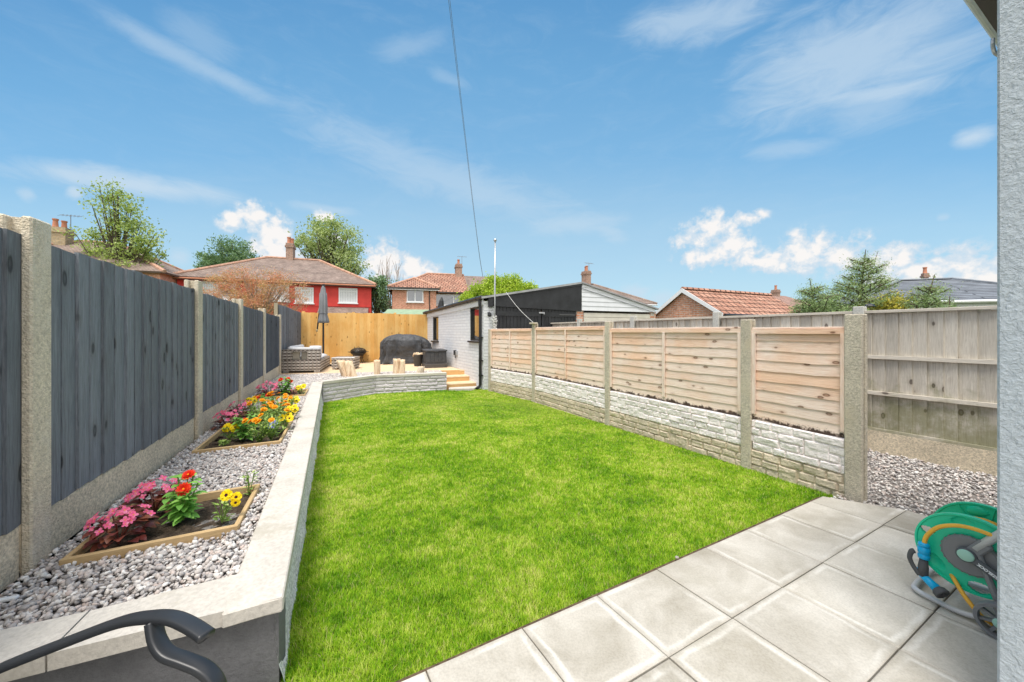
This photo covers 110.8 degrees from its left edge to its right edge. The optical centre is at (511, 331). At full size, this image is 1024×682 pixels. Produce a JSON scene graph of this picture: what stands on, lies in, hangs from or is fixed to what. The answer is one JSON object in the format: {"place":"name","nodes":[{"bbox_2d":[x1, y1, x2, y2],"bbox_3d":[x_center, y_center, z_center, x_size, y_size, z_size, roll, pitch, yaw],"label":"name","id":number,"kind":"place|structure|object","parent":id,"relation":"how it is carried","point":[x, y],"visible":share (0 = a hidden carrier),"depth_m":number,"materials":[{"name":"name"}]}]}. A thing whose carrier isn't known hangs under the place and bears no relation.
{"place":"outdoors","nodes":[
{"label":"outdoors","id":0,"kind":"place"},
{"bbox_2d":[0,370,441,629],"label":"gravel bed base","id":1,"kind":"object","parent":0,"point":[228,523],"visible":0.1,"depth_m":1.60,"materials":[{"name":"grey gravel"}]},
{"bbox_2d":[0,595,19,602],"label":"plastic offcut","id":2,"kind":"object","parent":1,"relation":"on","point":[9,598],"visible":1,"depth_m":1.34,"materials":[{"name":"white plastic"}]},
{"bbox_2d":[0,214,280,591],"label":"garden fence","id":3,"kind":"object","parent":1,"relation":"on","point":[117,382],"visible":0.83,"depth_m":1.96,"materials":[{"name":"wood"}]},
{"bbox_2d":[0,574,285,681],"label":"retaining wall","id":4,"kind":"structure","parent":1,"relation":"on","point":[250,650],"depth_m":1.24,"materials":[{"name":"stone"}]},
{"bbox_2d":[59,484,259,570],"bbox_3d":[-1.814,1.045,1.930,0.638,0.100,0.561,0,0,-27],"label":"flower bed","id":5,"kind":"object","parent":1,"relation":"on","point":[184,531],"visible":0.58,"depth_m":1.83,"materials":[{"name":"brown wood"}]},
{"bbox_2d":[81,504,159,551],"bbox_3d":[-1.910,0.938,1.722,0.264,0.190,0.272,0,0,32],"label":"begonia","id":6,"kind":"object","parent":5,"relation":"on","point":[128,518],"visible":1,"depth_m":1.70,"materials":[{"name":"pink plant"}]},
{"bbox_2d":[116,475,182,518],"bbox_3d":[-2.052,0.931,2.029,0.304,0.208,0.273,0,0,0],"label":"begonia","id":7,"kind":"object","parent":5,"relation":"on","point":[145,491],"visible":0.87,"depth_m":1.99,"materials":[{"name":"pink plant"}]},
{"bbox_2d":[158,469,207,525],"bbox_3d":[-1.804,0.901,1.932,0.211,0.260,0.197,0,0,38],"label":"dahlia","id":8,"kind":"object","parent":5,"relation":"on","point":[182,506],"visible":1,"depth_m":1.91,"materials":[{"name":"green plant"}]},
{"bbox_2d":[212,489,241,522],"bbox_3d":[-1.545,0.939,1.917,0.144,0.184,0.104,0,0,-27],"label":"pansy","id":9,"kind":"object","parent":5,"relation":"on","point":[226,495],"visible":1,"depth_m":1.90,"materials":[{"name":"yellow plant"}]},
{"bbox_2d":[241,470,258,495],"bbox_3d":[-1.651,0.946,2.226,0.100,0.168,0.126,0,0,0],"label":"pansy","id":10,"kind":"object","parent":5,"relation":"on","point":[247,480],"visible":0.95,"depth_m":2.23,"materials":[{"name":"green plant"}]},
{"bbox_2d":[192,406,299,453],"bbox_3d":[-2.760,1.045,3.843,0.631,0.100,1.669,0,0,-26],"label":"flower bed","id":11,"kind":"object","parent":1,"relation":"on","point":[203,447],"visible":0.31,"depth_m":3.33,"materials":[{"name":"soil"}]},
{"bbox_2d":[219,439,231,445],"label":"pansy","id":12,"kind":"object","parent":11,"relation":"on","point":[222,443],"visible":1,"depth_m":3.19,"materials":[{"name":"green plant"}]},
{"bbox_2d":[210,409,245,430],"bbox_3d":[-3.007,0.922,3.758,0.324,0.219,0.332,0,0,0],"label":"begonia","id":13,"kind":"object","parent":11,"relation":"on","point":[221,420],"visible":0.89,"depth_m":3.71,"materials":[{"name":"pink plant"}]},
{"bbox_2d":[219,423,240,440],"bbox_3d":[-2.665,0.945,3.344,0.173,0.172,0.167,0,0,-36],"label":"pansy","id":14,"kind":"object","parent":11,"relation":"on","point":[227,427],"visible":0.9,"depth_m":3.33,"materials":[{"name":"yellow plant"}]},
{"bbox_2d":[226,399,254,418],"bbox_3d":[-3.300,0.927,4.293,0.295,0.209,0.301,0,0,-41],"label":"begonia","id":15,"kind":"object","parent":11,"relation":"on","point":[241,407],"visible":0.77,"depth_m":4.28,"materials":[{"name":"pink plant"}]},
{"bbox_2d":[230,412,256,439],"bbox_3d":[-2.551,0.901,3.366,0.233,0.261,0.217,0,0,0],"label":"dahlia","id":16,"kind":"object","parent":11,"relation":"on","point":[244,430],"visible":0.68,"depth_m":3.35,"materials":[{"name":"green plant"}]},
{"bbox_2d":[246,396,257,407],"bbox_3d":[-3.433,0.939,4.642,0.153,0.183,0.146,0,0,44],"label":"pansy","id":17,"kind":"object","parent":11,"relation":"on","point":[252,399],"visible":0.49,"depth_m":4.64,"materials":[{"name":"plant"}]},
{"bbox_2d":[242,415,272,442],"bbox_3d":[-2.348,0.904,3.271,0.234,0.257,0.242,0,0,19],"label":"marigold","id":18,"kind":"object","parent":11,"relation":"on","point":[261,434],"visible":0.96,"depth_m":3.26,"materials":[{"name":"green plant"}]},
{"bbox_2d":[246,396,269,416],"bbox_3d":[-2.977,0.891,4.149,0.231,0.282,0.246,0,0,38],"label":"marigold","id":19,"kind":"object","parent":11,"relation":"on","point":[254,408],"visible":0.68,"depth_m":4.13,"materials":[{"name":"orange plant"}]},
{"bbox_2d":[247,402,272,427],"bbox_3d":[-2.719,0.894,3.764,0.230,0.277,0.274,0,0,27],"label":"marigold","id":20,"kind":"object","parent":11,"relation":"on","point":[265,408],"visible":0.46,"depth_m":3.78,"materials":[{"name":"orange plant"}]},
{"bbox_2d":[252,404,277,430],"bbox_3d":[-2.544,0.887,3.635,0.251,0.290,0.257,0,0,-38],"label":"marigold","id":21,"kind":"object","parent":11,"relation":"on","point":[272,406],"visible":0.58,"depth_m":3.62,"materials":[{"name":"orange plant"}]},
{"bbox_2d":[257,393,276,411],"bbox_3d":[-3.096,0.901,4.470,0.218,0.260,0.204,0,0,-41],"label":"dahlia","id":22,"kind":"object","parent":11,"relation":"on","point":[259,396],"visible":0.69,"depth_m":4.46,"materials":[{"name":"green plant"}]},
{"bbox_2d":[258,413,284,440],"bbox_3d":[-2.256,0.894,3.327,0.230,0.276,0.238,0,0,0],"label":"marigold","id":23,"kind":"object","parent":11,"relation":"on","point":[273,432],"visible":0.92,"depth_m":3.32,"materials":[{"name":"green plant"}]},
{"bbox_2d":[264,400,287,417],"bbox_3d":[-2.718,0.908,4.043,0.247,0.248,0.265,0,0,0],"label":"marigold","id":24,"kind":"object","parent":11,"relation":"on","point":[275,413],"visible":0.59,"depth_m":4.04,"materials":[{"name":"orange plant"}]},
{"bbox_2d":[267,391,288,410],"bbox_3d":[-2.983,0.890,4.531,0.260,0.285,0.251,0,0,-43],"label":"marigold","id":25,"kind":"object","parent":11,"relation":"on","point":[281,397],"visible":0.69,"depth_m":4.51,"materials":[{"name":"orange plant"}]},
{"bbox_2d":[266,403,290,430],"bbox_3d":[-2.441,0.893,3.683,0.255,0.279,0.247,0,0,43],"label":"marigold","id":26,"kind":"object","parent":11,"relation":"on","point":[286,409],"visible":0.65,"depth_m":3.71,"materials":[{"name":"orange plant"}]},
{"bbox_2d":[278,412,293,429],"bbox_3d":[-2.365,0.939,3.684,0.142,0.184,0.144,0,0,-44],"label":"pansy","id":27,"kind":"object","parent":11,"relation":"on","point":[289,418],"visible":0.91,"depth_m":3.67,"materials":[{"name":"yellow plant"}]},
{"bbox_2d":[276,395,297,412],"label":"marigold","id":28,"kind":"object","parent":11,"relation":"on","point":[291,397],"visible":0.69,"depth_m":4.45,"materials":[{"name":"orange plant"}]},
{"bbox_2d":[283,404,298,419],"bbox_3d":[-2.563,0.939,4.105,0.169,0.183,0.114,0,0,-24],"label":"pansy","id":29,"kind":"object","parent":11,"relation":"on","point":[294,408],"visible":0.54,"depth_m":4.11,"materials":[{"name":"yellow plant"}]},
{"bbox_2d":[286,396,299,405],"bbox_3d":[-2.877,0.939,4.637,0.171,0.183,0.158,0,0,-34],"label":"pansy","id":30,"kind":"object","parent":11,"relation":"on","point":[296,399],"visible":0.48,"depth_m":4.64,"materials":[{"name":"yellow plant"}]},
{"bbox_2d":[262,389,307,397],"bbox_3d":[-3.713,1.045,5.779,0.628,0.100,0.601,0,0,-27],"label":"flower bed","id":31,"kind":"object","parent":1,"relation":"on","point":[301,394],"visible":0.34,"depth_m":5.89,"materials":[{"name":"brown wood"}]},
{"bbox_2d":[255,380,281,396],"bbox_3d":[-3.830,0.896,5.600,0.425,0.272,0.424,0,0,0],"label":"begonia","id":32,"kind":"object","parent":31,"relation":"on","point":[265,391],"visible":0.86,"depth_m":5.53,"materials":[{"name":"pink plant"}]},
{"bbox_2d":[275,377,293,395],"bbox_3d":[-3.619,0.872,5.642,0.259,0.321,0.298,0,0,-24],"label":"dahlia","id":33,"kind":"object","parent":31,"relation":"on","point":[285,384],"visible":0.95,"depth_m":5.62,"materials":[{"name":"green plant"}]},
{"bbox_2d":[286,387,299,394],"bbox_3d":[-3.522,0.956,5.681,0.232,0.151,0.243,0,0,0],"label":"begonia","id":34,"kind":"object","parent":31,"relation":"on","point":[292,391],"visible":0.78,"depth_m":5.65,"materials":[{"name":"pink plant"}]},
{"bbox_2d":[295,384,305,394],"bbox_3d":[-3.428,0.935,5.728,0.168,0.192,0.169,0,0,-27],"label":"pansy","id":35,"kind":"object","parent":31,"relation":"on","point":[300,387],"visible":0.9,"depth_m":5.73,"materials":[{"name":"yellow plant"}]},
{"bbox_2d":[336,360,356,376],"bbox_3d":[-3.889,0.874,8.338,0.517,0.422,0.224,0,0,0],"label":"log stump","id":36,"kind":"object","parent":1,"relation":"on","point":[347,368],"visible":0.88,"depth_m":8.27,"materials":[{"name":"beige wood"}]},
{"bbox_2d":[281,362,461,374],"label":"timber deck","id":37,"kind":"structure","parent":1,"relation":"on","point":[369,367],"depth_m":10.00,"materials":[{"name":"beige wood"}]},
{"bbox_2d":[274,303,300,372],"bbox_3d":[-6.503,0.330,10.349,0.101,2.100,3.456,0,0,-23],"label":"garden fence","id":38,"kind":"object","parent":37,"relation":"on","point":[290,327],"visible":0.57,"depth_m":9.89,"materials":[{"name":"grey wood"}]},
{"bbox_2d":[282,344,329,372],"bbox_3d":[-5.780,0.710,10.039,0.903,0.700,2.105,0,0,-20],"label":"wicker sofa","id":39,"kind":"object","parent":37,"relation":"on","point":[301,357],"visible":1,"depth_m":9.17,"materials":[{"name":"wicker"}]},
{"bbox_2d":[316,284,331,365],"bbox_3d":[-5.875,-0.223,11.000,0.537,2.566,0.537,0,0,35],"label":"cantilever parasol","id":40,"kind":"object","parent":37,"relation":"on","point":[323,318],"visible":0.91,"depth_m":10.93,"materials":[{"name":"grey fabric"}]},
{"bbox_2d":[331,356,359,369],"bbox_3d":[-4.813,0.890,10.250,0.620,0.340,0.620,0,0,-10],"label":"wicker table","id":41,"kind":"object","parent":37,"relation":"on","point":[355,360],"visible":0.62,"depth_m":9.99,"materials":[{"name":"wicker"}]},
{"bbox_2d":[349,346,368,362],"bbox_3d":[-5.283,0.781,12.150,0.670,0.570,0.670,0,0,0],"label":"fire pit","id":42,"kind":"object","parent":37,"relation":"on","point":[357,351],"visible":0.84,"depth_m":12.01,"materials":[{"name":"grey metal"}]},
{"bbox_2d":[301,311,426,362],"bbox_3d":[-5.126,0.183,12.542,4.225,1.766,0.112,0,0,-17],"label":"garden fence","id":43,"kind":"object","parent":37,"relation":"on","point":[345,334],"visible":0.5,"depth_m":12.41,"materials":[{"name":"wood"}]},
{"bbox_2d":[379,334,431,364],"bbox_3d":[-3.576,0.561,12.067,1.828,0.993,0.855,0,0,-15],"label":"covered barbecue","id":44,"kind":"object","parent":37,"relation":"on","point":[405,347],"visible":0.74,"depth_m":11.68,"materials":[{"name":"black fabric"}]},
{"bbox_2d":[413,355,422,365],"bbox_3d":[-2.933,0.880,11.000,0.316,0.360,0.316,0,0,0],"label":"log bucket","id":45,"kind":"object","parent":37,"relation":"on","point":[417,359],"visible":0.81,"depth_m":10.89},
{"bbox_2d":[421,349,447,367],"bbox_3d":[-2.384,0.795,10.832,0.660,0.530,0.885,0,0,-21],"label":"storage box","id":46,"kind":"object","parent":37,"relation":"on","point":[434,358],"visible":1,"depth_m":10.47,"materials":[{"name":"grey plastic"}]},
{"bbox_2d":[447,370,475,389],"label":"timber steps","id":47,"kind":"structure","parent":37,"relation":"attached to","point":[460,380],"depth_m":9.36,"materials":[{"name":"brown wood"}]},
{"bbox_2d":[374,360,379,374],"bbox_3d":[-3.332,0.884,8.719,0.149,0.402,0.146,0,0,0],"label":"log stump","id":48,"kind":"object","parent":1,"relation":"on","point":[376,366],"visible":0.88,"depth_m":8.67,"materials":[{"name":"beige wood"}]},
{"bbox_2d":[393,358,404,373],"bbox_3d":[-2.853,0.879,8.946,0.329,0.412,0.197,0,0,21],"label":"log stump","id":49,"kind":"object","parent":1,"relation":"on","point":[399,366],"visible":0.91,"depth_m":8.89,"materials":[{"name":"beige wood"}]},
{"bbox_2d":[416,366,424,372],"bbox_3d":[-2.356,0.984,9.045,0.237,0.202,0.180,0,0,0],"label":"log stump","id":50,"kind":"object","parent":1,"relation":"on","point":[420,369],"visible":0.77,"depth_m":8.99,"materials":[{"name":"beige wood"}]},
{"bbox_2d":[448,0,482,275],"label":"overhead cable","id":51,"kind":"object","parent":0,"point":[463,120],"visible":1,"depth_m":6.18,"materials":[{"name":"black rubber"}]},
{"bbox_2d":[0,0,996,312],"label":"sky","id":52,"kind":"structure","parent":0,"point":[664,147],"materials":[{"name":"blue"}]},
{"bbox_2d":[280,388,832,681],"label":"lawn grass","id":53,"kind":"structure","parent":0,"point":[718,484],"depth_m":2.64,"materials":[{"name":"green plant"}]},
{"bbox_2d":[222,381,322,681],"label":"retaining wall","id":54,"kind":"structure","parent":53,"relation":"on","point":[269,568],"depth_m":1.79,"materials":[{"name":"stone"}]},
{"bbox_2d":[319,372,446,402],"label":"retaining wall","id":55,"kind":"structure","parent":53,"relation":"on","point":[341,388],"depth_m":8.22,"materials":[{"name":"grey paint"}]},
{"bbox_2d":[449,386,476,390],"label":"paving slab","id":56,"kind":"structure","parent":53,"relation":"on","point":[468,388],"depth_m":8.73,"materials":[{"name":"concrete"}]},
{"bbox_2d":[494,238,496,326],"bbox_3d":[-0.420,-0.427,8.805,0.084,3.815,0.082,0,0,0],"label":"metal pole","id":57,"kind":"object","parent":53,"relation":"on","point":[495,239],"visible":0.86,"depth_m":8.79,"materials":[{"name":"metal"}]},
{"bbox_2d":[492,316,496,328],"bbox_3d":[-0.429,-0.190,8.802,0.139,0.458,0.136,0,0,0],"label":"coiled cord","id":58,"kind":"object","parent":57,"relation":"attached to","point":[493,320],"visible":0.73,"depth_m":8.77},
{"bbox_2d":[423,282,582,389],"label":"garage","id":59,"kind":"structure","parent":53,"relation":"on","point":[462,327],"depth_m":9.44,"materials":[{"name":"white paint"}]},
{"bbox_2d":[431,317,438,341],"bbox_3d":[-2.638,-0.091,12.241,0.145,0.877,0.753,0,0,-29],"label":"window","id":60,"kind":"structure","parent":59,"relation":"in","point":[435,319],"depth_m":12.47,"materials":[{"name":"black glass"}]},
{"bbox_2d":[467,307,478,342],"bbox_3d":[-0.955,-0.186,9.236,0.145,0.927,0.788,0,0,-29],"label":"window","id":61,"kind":"structure","parent":59,"relation":"in","point":[474,312],"depth_m":9.42,"materials":[{"name":"black glass"}]},
{"bbox_2d":[496,306,544,374],"bbox_3d":[0.224,0.400,9.141,1.357,2.100,0.079,0,0,-22],"label":"door","id":62,"kind":"structure","parent":59,"relation":"in","point":[507,317],"depth_m":9.11,"materials":[{"name":"wood"}]},
{"bbox_2d":[541,309,575,377],"bbox_3d":[1.276,0.400,9.570,1.039,2.100,0.063,0,0,-22],"label":"door","id":63,"kind":"structure","parent":59,"relation":"in","point":[550,316],"depth_m":9.52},
{"bbox_2d":[488,314,867,502],"bbox_3d":[1.219,0.648,5.765,0.286,1.683,6.700,0,0,-30],"label":"garden fence","id":64,"kind":"object","parent":53,"relation":"on","point":[804,390],"visible":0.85,"depth_m":3.83,"materials":[{"name":"beige wood"}]},
{"bbox_2d":[396,496,996,681],"bbox_3d":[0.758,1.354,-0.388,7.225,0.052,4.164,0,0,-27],"label":"patio","id":65,"kind":"structure","parent":0,"point":[820,589],"depth_m":1.61,"materials":[{"name":"grey concrete"}]},
{"bbox_2d":[0,609,226,681],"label":"garden chair","id":66,"kind":"object","parent":65,"relation":"on","point":[163,649],"visible":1,"depth_m":0.86,"materials":[{"name":"metal"}]},
{"bbox_2d":[907,501,996,638],"bbox_3d":[2.279,0.870,1.688,0.498,0.920,0.451,0,0,-27],"label":"hose reel","id":67,"kind":"object","parent":65,"relation":"on","point":[956,544],"visible":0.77,"depth_m":1.68,"materials":[{"name":"green plastic"}]},
{"bbox_2d":[963,0,1023,681],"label":"house wall","id":68,"kind":"structure","parent":65,"relation":"on","point":[1001,22],"depth_m":1.13,"materials":[{"name":"grey paint"}]},
{"bbox_2d":[830,448,996,515],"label":"path","id":69,"kind":"structure","parent":0,"point":[914,507],"depth_m":3.10,"materials":[{"name":"grey gravel"}]},
{"bbox_2d":[551,306,996,476],"bbox_3d":[3.495,0.580,5.232,0.100,1.800,10.862,0,0,-30],"label":"garden fence","id":70,"kind":"object","parent":69,"relation":"on","point":[932,385],"visible":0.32,"depth_m":3.72,"materials":[{"name":"brown wood"}]},
{"bbox_2d":[864,303,874,306],"bbox_3d":[4.960,-0.255,4.900,0.117,0.285,0.120,0,0,39],"label":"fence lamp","id":71,"kind":"object","parent":70,"relation":"attached to","point":[869,305],"visible":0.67,"depth_m":4.88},
{"label":"ground","id":72,"kind":"structure","parent":0,"visible":0},
{"bbox_2d":[53,176,172,267],"bbox_3d":[-24.261,-3.805,22.166,5.714,11.679,3.928,0,0,0],"label":"poplar tree","id":73,"kind":"object","parent":72,"relation":"on","point":[113,247],"visible":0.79,"depth_m":21.76,"materials":[{"name":"green plant"}]},
{"bbox_2d":[51,214,182,283],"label":"house","id":74,"kind":"structure","parent":72,"relation":"on","point":[151,269],"depth_m":22.18,"materials":[{"name":"orange brick"}]},
{"bbox_2d":[192,233,262,267],"bbox_3d":[-28.286,-3.933,34.964,6.727,11.953,5.005,0,0,-15],"label":"dark conifer","id":75,"kind":"object","parent":72,"relation":"on","point":[233,252],"visible":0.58,"depth_m":34.21,"materials":[{"name":"green plant"}]},
{"bbox_2d":[202,260,311,314],"bbox_3d":[-10.346,-0.440,14.082,4.927,4.944,3.301,0,0,0],"label":"russet shrub","id":76,"kind":"object","parent":72,"relation":"on","point":[256,300],"visible":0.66,"depth_m":14.00,"materials":[{"name":"orange plant"}]},
{"bbox_2d":[172,237,376,312],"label":"semi detached house","id":77,"kind":"structure","parent":72,"relation":"on","point":[348,292],"depth_m":26.68,"materials":[{"name":"brown tile"}]},
{"bbox_2d":[201,281,235,300],"bbox_3d":[-20.028,-2.783,24.041,2.120,1.275,0.120,0,0,-21],"label":"window","id":78,"kind":"structure","parent":77,"relation":"in","point":[205,285],"depth_m":23.93,"materials":[{"name":"white plastic"}]},
{"bbox_2d":[255,284,288,301],"bbox_3d":[-17.087,-2.783,25.168,2.220,1.275,0.120,0,0,-21],"label":"window","id":79,"kind":"structure","parent":77,"relation":"in","point":[268,284],"depth_m":25.31,"materials":[{"name":"white plastic"}]},
{"bbox_2d":[294,287,314,303],"bbox_3d":[-15.219,-2.667,25.884,1.320,1.245,0.120,0,0,-21],"label":"window","id":80,"kind":"structure","parent":77,"relation":"in","point":[310,297],"depth_m":25.98,"materials":[{"name":"white plastic"}]},
{"bbox_2d":[338,288,357,303],"bbox_3d":[-12.492,-2.748,26.929,1.420,1.205,0.120,0,0,-21],"label":"window","id":81,"kind":"structure","parent":77,"relation":"in","point":[346,295],"depth_m":26.95,"materials":[{"name":"white plastic"}]},
{"bbox_2d":[288,213,369,275],"bbox_3d":[-20.102,-5.638,40.089,8.592,15.346,7.338,0,0,0],"label":"sycamore tree","id":82,"kind":"object","parent":72,"relation":"on","point":[324,243],"visible":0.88,"depth_m":39.20,"materials":[{"name":"green plant"}]},
{"bbox_2d":[366,272,396,312],"bbox_3d":[-11.366,-1.548,29.995,3.210,7.158,3.028,0,0,-16],"label":"evergreen tree","id":83,"kind":"object","parent":72,"relation":"on","point":[379,304],"visible":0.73,"depth_m":29.70,"materials":[{"name":"green plant"}]},
{"bbox_2d":[378,258,401,308],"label":"bare tree","id":84,"kind":"object","parent":72,"relation":"on","point":[387,276],"visible":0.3,"depth_m":32.95,"materials":[{"name":"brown plant"}]},
{"bbox_2d":[384,309,427,314],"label":"garden shed","id":85,"kind":"structure","parent":72,"relation":"on","point":[406,311],"depth_m":16.06,"materials":[{"name":"green fabric"}]},
{"bbox_2d":[387,256,467,311],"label":"brick house","id":86,"kind":"structure","parent":72,"relation":"on","point":[426,291],"depth_m":30.26,"materials":[{"name":"orange ceramic"}]},
{"bbox_2d":[406,290,423,302],"bbox_3d":[-8.125,-3.033,29.627,1.470,1.175,0.120,0,0,-15],"label":"window","id":87,"kind":"structure","parent":86,"relation":"in","point":[413,296],"depth_m":29.64,"materials":[{"name":"white plastic"}]},
{"bbox_2d":[436,294,461,305],"bbox_3d":[-5.880,-2.958,32.924,2.520,1.125,0.120,0,0,-15],"label":"window","id":88,"kind":"structure","parent":86,"relation":"in","point":[448,299],"depth_m":32.93,"materials":[{"name":"white plastic"}]},
{"bbox_2d":[437,297,443,307],"bbox_3d":[-3.183,0.048,15.511,0.391,3.164,0.339,0,0,0],"label":"closed parasol","id":89,"kind":"object","parent":72,"relation":"on","point":[441,303],"visible":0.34,"depth_m":15.41,"materials":[{"name":"fabric"}]},
{"bbox_2d":[464,276,507,293],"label":"brown roof house","id":90,"kind":"structure","parent":72,"relation":"on","point":[469,280],"depth_m":36.20,"materials":[{"name":"tile"}]},
{"bbox_2d":[455,271,538,301],"bbox_3d":[-0.387,-0.316,15.545,4.270,4.694,3.042,0,0,-25],"label":"lime green tree","id":91,"kind":"object","parent":72,"relation":"on","point":[514,284],"visible":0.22,"depth_m":15.02,"materials":[{"name":"green plant"}]},
{"bbox_2d":[581,262,657,305],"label":"brown roof house","id":92,"kind":"structure","parent":72,"relation":"on","point":[586,275],"depth_m":35.65,"materials":[{"name":"tile"}]},
{"bbox_2d":[582,282,658,322],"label":"garage","id":93,"kind":"structure","parent":72,"relation":"on","point":[599,304],"depth_m":10.17,"materials":[{"name":"white wood"}]},
{"bbox_2d":[583,313,649,322],"bbox_3d":[3.120,0.365,10.311,2.410,1.812,0.030,0,0,-22],"label":"door","id":94,"kind":"structure","parent":93,"relation":"in","point":[587,316],"depth_m":10.18,"materials":[{"name":"white wood"}]},
{"bbox_2d":[655,287,794,320],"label":"brick garage","id":95,"kind":"structure","parent":72,"relation":"on","point":[684,302],"depth_m":14.13,"materials":[{"name":"orange ceramic"}]},
{"bbox_2d":[770,285,806,309],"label":"rusty roof house","id":96,"kind":"structure","parent":72,"relation":"on","point":[775,292],"depth_m":41.12,"materials":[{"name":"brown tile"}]},
{"bbox_2d":[788,278,856,315],"bbox_3d":[7.093,0.100,7.874,2.059,2.665,1.818,0,0,38],"label":"conifer","id":97,"kind":"object","parent":72,"relation":"on","point":[812,301],"visible":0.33,"depth_m":7.84,"materials":[{"name":"green plant"}]},
{"bbox_2d":[805,249,907,313],"bbox_3d":[7.762,-0.219,8.178,2.470,3.303,1.943,0,0,0],"label":"conifer","id":98,"kind":"object","parent":72,"relation":"on","point":[861,289],"visible":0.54,"depth_m":7.86,"materials":[{"name":"green plant"}]},
{"bbox_2d":[858,289,930,312],"bbox_3d":[8.161,0.398,7.565,1.101,2.665,1.029,0,0,40],"label":"golden shrub","id":99,"kind":"object","parent":72,"relation":"on","point":[896,305],"visible":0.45,"depth_m":7.44,"materials":[{"name":"yellow plant"}]},
{"bbox_2d":[801,267,996,311],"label":"dark roof house","id":100,"kind":"structure","parent":72,"relation":"on","point":[970,292],"depth_m":25.18,"materials":[{"name":"stone"}]},
{"bbox_2d":[895,273,978,312],"bbox_3d":[8.424,0.114,7.093,1.632,2.642,1.625,0,0,0],"label":"conifer","id":101,"kind":"object","parent":72,"relation":"on","point":[926,298],"visible":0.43,"depth_m":7.12,"materials":[{"name":"green plant"}]},
{"bbox_2d":[929,294,965,307],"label":"conifer","id":102,"kind":"object","parent":72,"relation":"on","point":[950,302],"visible":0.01,"depth_m":6.80,"materials":[{"name":"green plant"}]}
]}

